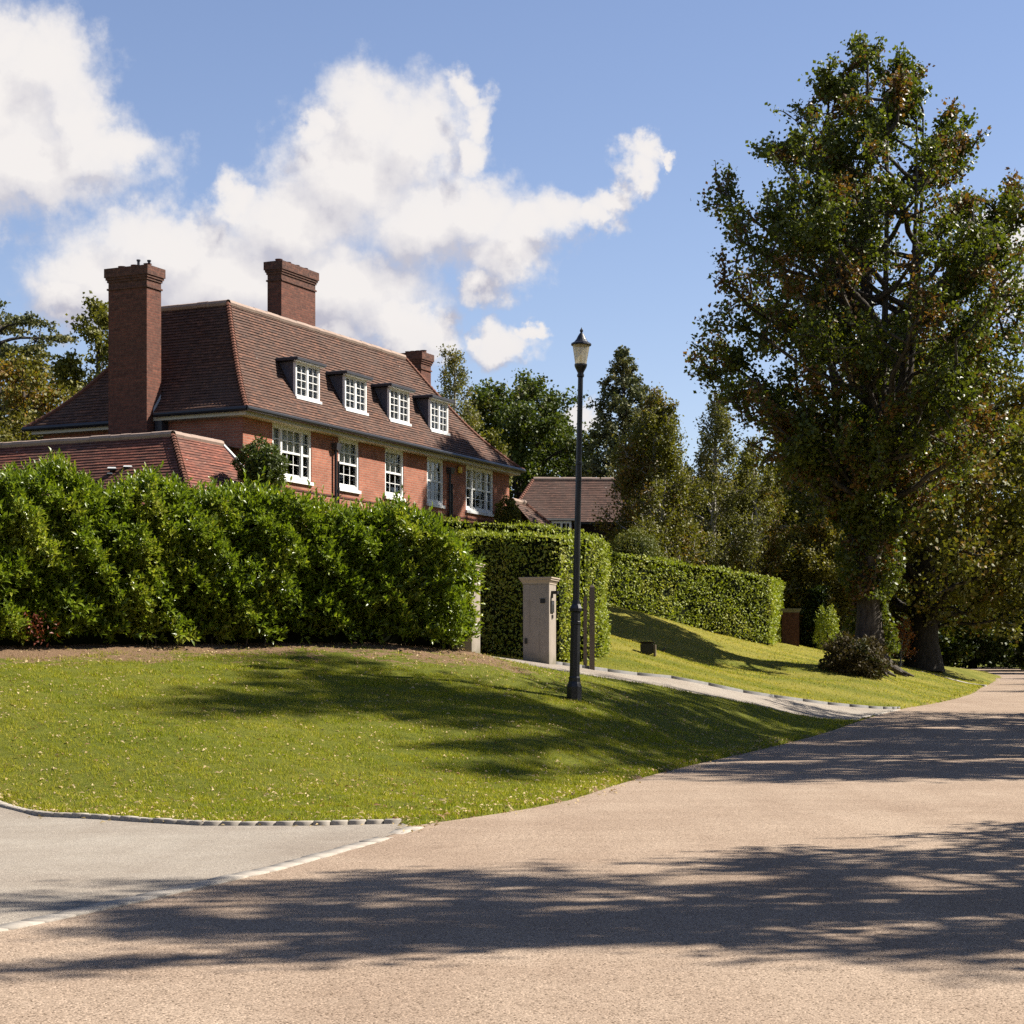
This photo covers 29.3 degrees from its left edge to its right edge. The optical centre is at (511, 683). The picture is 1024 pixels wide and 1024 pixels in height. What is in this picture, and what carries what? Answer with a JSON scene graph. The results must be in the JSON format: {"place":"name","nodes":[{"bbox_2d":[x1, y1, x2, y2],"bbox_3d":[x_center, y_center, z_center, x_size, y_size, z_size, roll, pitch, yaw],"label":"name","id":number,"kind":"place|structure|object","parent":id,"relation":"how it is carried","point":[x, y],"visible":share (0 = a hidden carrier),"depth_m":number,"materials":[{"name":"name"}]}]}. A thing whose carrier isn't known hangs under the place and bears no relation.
{"place":"outdoors","nodes":[
{"label":"outdoors","id":0,"kind":"place"},
{"bbox_2d":[0,807,407,924],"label":"side road","id":1,"kind":"structure","parent":0,"point":[50,865],"depth_m":18.90,"materials":[{"name":"grey asphalt"}]},
{"bbox_2d":[0,606,1018,825],"bbox_3d":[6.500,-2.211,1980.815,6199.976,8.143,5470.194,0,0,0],"label":"ground","id":2,"kind":"structure","parent":0,"point":[14,651],"depth_m":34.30,"materials":[{"name":"green plant"}]},
{"bbox_2d":[0,421,24,441],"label":"broadleaf tree","id":3,"kind":"object","parent":2,"relation":"on","point":[6,436],"visible":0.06,"depth_m":59.92,"materials":[{"name":"green plant"}]},
{"bbox_2d":[0,347,84,440],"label":"broadleaf tree","id":4,"kind":"object","parent":2,"relation":"on","point":[28,383],"visible":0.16,"depth_m":67.35,"materials":[{"name":"green plant"}]},
{"bbox_2d":[0,300,92,440],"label":"cedar tree","id":5,"kind":"object","parent":2,"relation":"on","point":[9,323],"visible":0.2,"depth_m":84.09,"materials":[{"name":"green plant"}]},
{"bbox_2d":[28,290,107,437],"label":"broadleaf tree","id":6,"kind":"object","parent":2,"relation":"on","point":[67,368],"visible":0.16,"depth_m":81.42,"materials":[{"name":"green plant"}]},
{"bbox_2d":[0,800,401,825],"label":"kerb","id":7,"kind":"structure","parent":2,"relation":"on","point":[194,822],"depth_m":22.59,"materials":[{"name":"concrete"}]},
{"bbox_2d":[0,826,423,931],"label":"kerb","id":8,"kind":"structure","parent":2,"relation":"on","point":[89,908],"depth_m":15.58,"materials":[{"name":"stone"}]},
{"bbox_2d":[0,447,490,649],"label":"laurel hedge","id":9,"kind":"object","parent":2,"relation":"on","point":[84,559],"visible":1,"depth_m":38.55,"materials":[{"name":"green plant"}]},
{"bbox_2d":[230,433,292,494],"bbox_3d":[-6.741,-4.001,52.569,1.664,5.489,1.576,0,0,0],"label":"leafy bush","id":10,"kind":"object","parent":2,"relation":"on","point":[275,463],"visible":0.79,"depth_m":52.23,"materials":[{"name":"green plant"}]},
{"bbox_2d":[0,259,604,563],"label":"brick house","id":11,"kind":"structure","parent":2,"relation":"on","point":[199,391],"depth_m":58.56,"materials":[{"name":"ceramic"}]},
{"bbox_2d":[106,467,116,475],"bbox_3d":[-10.681,-4.998,51.996,0.400,1.486,0.217,0,0,-10],"label":"floodlight","id":12,"kind":"object","parent":11,"relation":"attached to","point":[110,469],"visible":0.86,"depth_m":51.93,"materials":[{"name":"metal"}]},
{"bbox_2d":[123,465,131,471],"bbox_3d":[-10.260,-5.040,51.996,0.400,1.486,0.217,0,0,-10],"label":"floodlight","id":13,"kind":"object","parent":11,"relation":"attached to","point":[127,466],"visible":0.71,"depth_m":51.92,"materials":[{"name":"metal"}]},
{"bbox_2d":[272,423,313,485],"bbox_3d":[-6.861,-6.604,58.001,0.990,1.951,2.752,0,0,26],"label":"window","id":14,"kind":"structure","parent":11,"relation":"in","point":[295,443],"depth_m":58.30,"materials":[{"name":"white paint"}]},
{"bbox_2d":[339,438,360,493],"bbox_3d":[-5.440,-6.604,60.953,0.990,1.951,1.842,0,0,26],"label":"window","id":15,"kind":"structure","parent":11,"relation":"in","point":[348,454],"depth_m":61.17,"materials":[{"name":"white paint"}]},
{"bbox_2d":[385,448,405,501],"bbox_3d":[-4.184,-6.604,63.559,0.990,1.951,1.832,0,0,26],"label":"window","id":16,"kind":"structure","parent":11,"relation":"in","point":[393,458],"depth_m":63.74,"materials":[{"name":"white paint"}]},
{"bbox_2d":[427,457,445,508],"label":"window","id":17,"kind":"structure","parent":11,"relation":"in","point":[434,466],"depth_m":66.26,"materials":[{"name":"white paint"}]},
{"bbox_2d":[466,466,493,516],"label":"window","id":18,"kind":"structure","parent":11,"relation":"in","point":[479,482],"depth_m":69.37,"materials":[{"name":"white paint"}]},
{"bbox_2d":[0,641,800,831],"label":"fallen leaves","id":19,"kind":"object","parent":2,"relation":"on","point":[342,816],"visible":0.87,"depth_m":30.32,"materials":[{"name":"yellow plant"}]},
{"bbox_2d":[435,343,483,431],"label":"birch tree","id":20,"kind":"object","parent":2,"relation":"on","point":[453,364],"visible":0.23,"depth_m":83.91,"materials":[{"name":"green plant"}]},
{"bbox_2d":[453,563,484,652],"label":"gate pillar","id":21,"kind":"structure","parent":2,"relation":"on","point":[473,645],"depth_m":42.28,"materials":[{"name":"stone"}]},
{"bbox_2d":[460,403,517,497],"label":"broadleaf tree","id":22,"kind":"object","parent":2,"relation":"on","point":[489,436],"visible":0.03,"depth_m":87.89,"materials":[{"name":"green plant"}]},
{"bbox_2d":[493,494,522,525],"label":"shrub","id":23,"kind":"object","parent":2,"relation":"on","point":[507,513],"visible":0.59,"depth_m":68.98,"materials":[{"name":"green plant"}]},
{"bbox_2d":[440,515,586,535],"bbox_3d":[-0.054,-3.341,59.317,5.174,3.435,1.730,0,0,-25],"label":"clipped hedge","id":24,"kind":"object","parent":2,"relation":"on","point":[464,525],"visible":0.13,"depth_m":58.82,"materials":[{"name":"green plant"}]},
{"bbox_2d":[454,527,589,661],"bbox_3d":[0.158,-2.374,51.549,2.657,3.728,5.520,0,0,-37],"label":"clipped hedge","id":25,"kind":"object","parent":2,"relation":"on","point":[510,559],"visible":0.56,"depth_m":50.12,"materials":[{"name":"green plant"}]},
{"bbox_2d":[459,368,609,498],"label":"oak tree","id":26,"kind":"object","parent":2,"relation":"on","point":[519,419],"visible":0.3,"depth_m":116.21,"materials":[{"name":"green plant"}]},
{"bbox_2d":[519,577,559,664],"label":"gate pillar","id":27,"kind":"structure","parent":2,"relation":"on","point":[539,619],"depth_m":47.51,"materials":[{"name":"stone"}]},
{"bbox_2d":[541,410,575,476],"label":"oak tree","id":28,"kind":"object","parent":2,"relation":"on","point":[569,419],"visible":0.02,"depth_m":121.25,"materials":[{"name":"green plant"}]},
{"bbox_2d":[518,477,625,547],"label":"tiled outbuilding","id":29,"kind":"structure","parent":2,"relation":"on","point":[551,500],"depth_m":93.39,"materials":[{"name":"brown tile"}]},
{"bbox_2d":[567,327,590,701],"bbox_3d":[1.275,-3.277,38.000,0.392,7.268,0.392,1,0,0],"label":"street lamp","id":30,"kind":"object","parent":2,"relation":"on","point":[581,344],"visible":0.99,"depth_m":37.94,"materials":[{"name":"black metal"}]},
{"bbox_2d":[553,530,612,660],"bbox_3d":[1.671,-2.353,52.815,2.117,3.524,4.127,0,0,10],"label":"clipped hedge","id":31,"kind":"object","parent":2,"relation":"on","point":[596,556],"visible":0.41,"depth_m":51.87,"materials":[{"name":"green plant"}]},
{"bbox_2d":[583,595,586,668],"bbox_3d":[1.839,-1.263,49.300,0.090,1.910,0.100,0,0,0],"label":"timber post","id":32,"kind":"object","parent":2,"relation":"on","point":[585,630],"visible":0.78,"depth_m":49.25,"materials":[{"name":"brown wood"}]},
{"bbox_2d":[589,585,594,669],"bbox_3d":[2.012,-1.381,49.300,0.130,2.210,0.100,0,0,0],"label":"timber post","id":33,"kind":"object","parent":2,"relation":"on","point":[591,627],"visible":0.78,"depth_m":49.25,"materials":[{"name":"brown wood"}]},
{"bbox_2d":[567,345,663,497],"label":"spruce tree","id":34,"kind":"object","parent":2,"relation":"on","point":[619,404],"visible":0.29,"depth_m":111.37,"materials":[{"name":"green plant"}]},
{"bbox_2d":[608,525,666,557],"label":"yew bush","id":35,"kind":"object","parent":2,"relation":"on","point":[637,545],"visible":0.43,"depth_m":79.52,"materials":[{"name":"green plant"}]},
{"bbox_2d":[639,642,655,655],"bbox_3d":[3.944,-1.007,57.000,0.480,0.420,0.320,0,0,8],"label":"garden box","id":36,"kind":"object","parent":2,"relation":"on","point":[647,647],"visible":1,"depth_m":56.87,"materials":[{"name":"metal"}]},
{"bbox_2d":[590,381,715,565],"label":"birch tree","id":37,"kind":"object","parent":2,"relation":"on","point":[644,507],"visible":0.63,"depth_m":83.61,"materials":[{"name":"green plant"}]},
{"bbox_2d":[659,464,728,563],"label":"understorey tree","id":38,"kind":"object","parent":2,"relation":"on","point":[701,514],"visible":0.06,"depth_m":96.97,"materials":[{"name":"green plant"}]},
{"bbox_2d":[604,549,786,644],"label":"clipped hedge","id":39,"kind":"object","parent":2,"relation":"on","point":[736,604],"visible":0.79,"depth_m":78.49,"materials":[{"name":"green plant"}]},
{"bbox_2d":[665,388,776,574],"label":"birch tree","id":40,"kind":"object","parent":2,"relation":"on","point":[719,420],"visible":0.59,"depth_m":89.29,"materials":[{"name":"green plant"}]},
{"bbox_2d":[674,473,769,569],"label":"understorey tree","id":41,"kind":"object","parent":2,"relation":"on","point":[724,516],"visible":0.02,"depth_m":96.36,"materials":[{"name":"green plant"}]},
{"bbox_2d":[556,661,899,708],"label":"kerb","id":42,"kind":"structure","parent":2,"relation":"on","point":[720,686],"depth_m":53.99,"materials":[{"name":"grey concrete"}]},
{"bbox_2d":[706,434,808,614],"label":"birch tree","id":43,"kind":"object","parent":2,"relation":"on","point":[770,503],"visible":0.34,"depth_m":91.39,"materials":[{"name":"green plant"}]},
{"bbox_2d":[729,488,846,607],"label":"understorey tree","id":44,"kind":"object","parent":2,"relation":"on","point":[788,515],"visible":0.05,"depth_m":95.36,"materials":[{"name":"green plant"}]},
{"bbox_2d":[781,608,800,646],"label":"brick gate pillar","id":45,"kind":"structure","parent":2,"relation":"on","point":[790,626],"depth_m":84.03,"materials":[{"name":"brown brick"}]},
{"bbox_2d":[775,472,808,546],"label":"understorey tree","id":46,"kind":"object","parent":2,"relation":"on","point":[789,493],"visible":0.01,"depth_m":106.44,"materials":[{"name":"green plant"}]},
{"bbox_2d":[769,516,856,644],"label":"broadleaf tree","id":47,"kind":"object","parent":2,"relation":"on","point":[819,565],"visible":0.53,"depth_m":91.34,"materials":[{"name":"green plant"}]},
{"bbox_2d":[795,583,839,648],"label":"clipped hedge","id":48,"kind":"object","parent":2,"relation":"on","point":[814,600],"visible":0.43,"depth_m":90.44,"materials":[{"name":"green plant"}]},
{"bbox_2d":[812,603,841,650],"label":"leafy bush","id":49,"kind":"object","parent":2,"relation":"on","point":[823,619],"visible":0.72,"depth_m":87.34,"materials":[{"name":"green plant"}]},
{"bbox_2d":[683,30,1023,676],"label":"broadleaf tree","id":50,"kind":"object","parent":2,"relation":"on","point":[885,444],"visible":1,"depth_m":67.95,"materials":[{"name":"green plant"}]},
{"bbox_2d":[817,630,897,679],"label":"shrub","id":51,"kind":"object","parent":2,"relation":"on","point":[863,656],"visible":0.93,"depth_m":67.80,"materials":[{"name":"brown plant"}]},
{"bbox_2d":[843,709,899,720],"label":"kerb","id":52,"kind":"structure","parent":2,"relation":"on","point":[870,715],"depth_m":55.65,"materials":[{"name":"stone"}]},
{"bbox_2d":[756,326,1023,671],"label":"broadleaf tree","id":53,"kind":"object","parent":2,"relation":"on","point":[994,525],"visible":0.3,"depth_m":97.46,"materials":[{"name":"green plant"}]},
{"bbox_2d":[891,615,921,665],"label":"young tree","id":54,"kind":"object","parent":2,"relation":"on","point":[902,640],"visible":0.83,"depth_m":99.61,"materials":[{"name":"green plant"}]},
{"bbox_2d":[890,556,946,659],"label":"woodland tree","id":55,"kind":"object","parent":2,"relation":"on","point":[906,592],"visible":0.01,"depth_m":146.72,"materials":[{"name":"green plant"}]},
{"bbox_2d":[897,665,986,686],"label":"kerb","id":56,"kind":"structure","parent":2,"relation":"on","point":[950,678],"depth_m":95.72,"materials":[{"name":"concrete"}]},
{"bbox_2d":[895,534,1010,662],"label":"woodland tree","id":57,"kind":"object","parent":2,"relation":"on","point":[953,642],"visible":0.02,"depth_m":163.60,"materials":[{"name":"green plant"}]},
{"bbox_2d":[941,521,996,666],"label":"woodland tree","id":58,"kind":"object","parent":2,"relation":"on","point":[984,647],"visible":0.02,"depth_m":172.72,"materials":[{"name":"green plant"}]},
{"bbox_2d":[947,553,1022,667],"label":"woodland tree","id":59,"kind":"object","parent":2,"relation":"on","point":[974,662],"visible":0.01,"depth_m":188.12,"materials":[{"name":"green plant"}]},
{"bbox_2d":[982,573,1023,668],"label":"woodland tree","id":60,"kind":"object","parent":2,"relation":"on","point":[1007,641],"visible":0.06,"depth_m":186.51,"materials":[{"name":"green plant"}]},
{"bbox_2d":[990,550,1023,669],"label":"woodland tree","id":61,"kind":"object","parent":2,"relation":"on","point":[1016,654],"visible":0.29,"depth_m":173.47,"materials":[{"name":"green plant"}]},
{"bbox_2d":[0,667,1023,1023],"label":"road","id":62,"kind":"structure","parent":0,"point":[868,871],"depth_m":13.77,"materials":[{"name":"beige asphalt"}]},
{"bbox_2d":[0,0,1023,524],"label":"sky","id":63,"kind":"structure","parent":0,"point":[498,181],"materials":[{"name":"blue"}]},
{"bbox_2d":[493,656,893,719],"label":"driveway","id":64,"kind":"structure","parent":0,"point":[817,710],"depth_m":52.17,"materials":[{"name":"concrete"}]}
]}

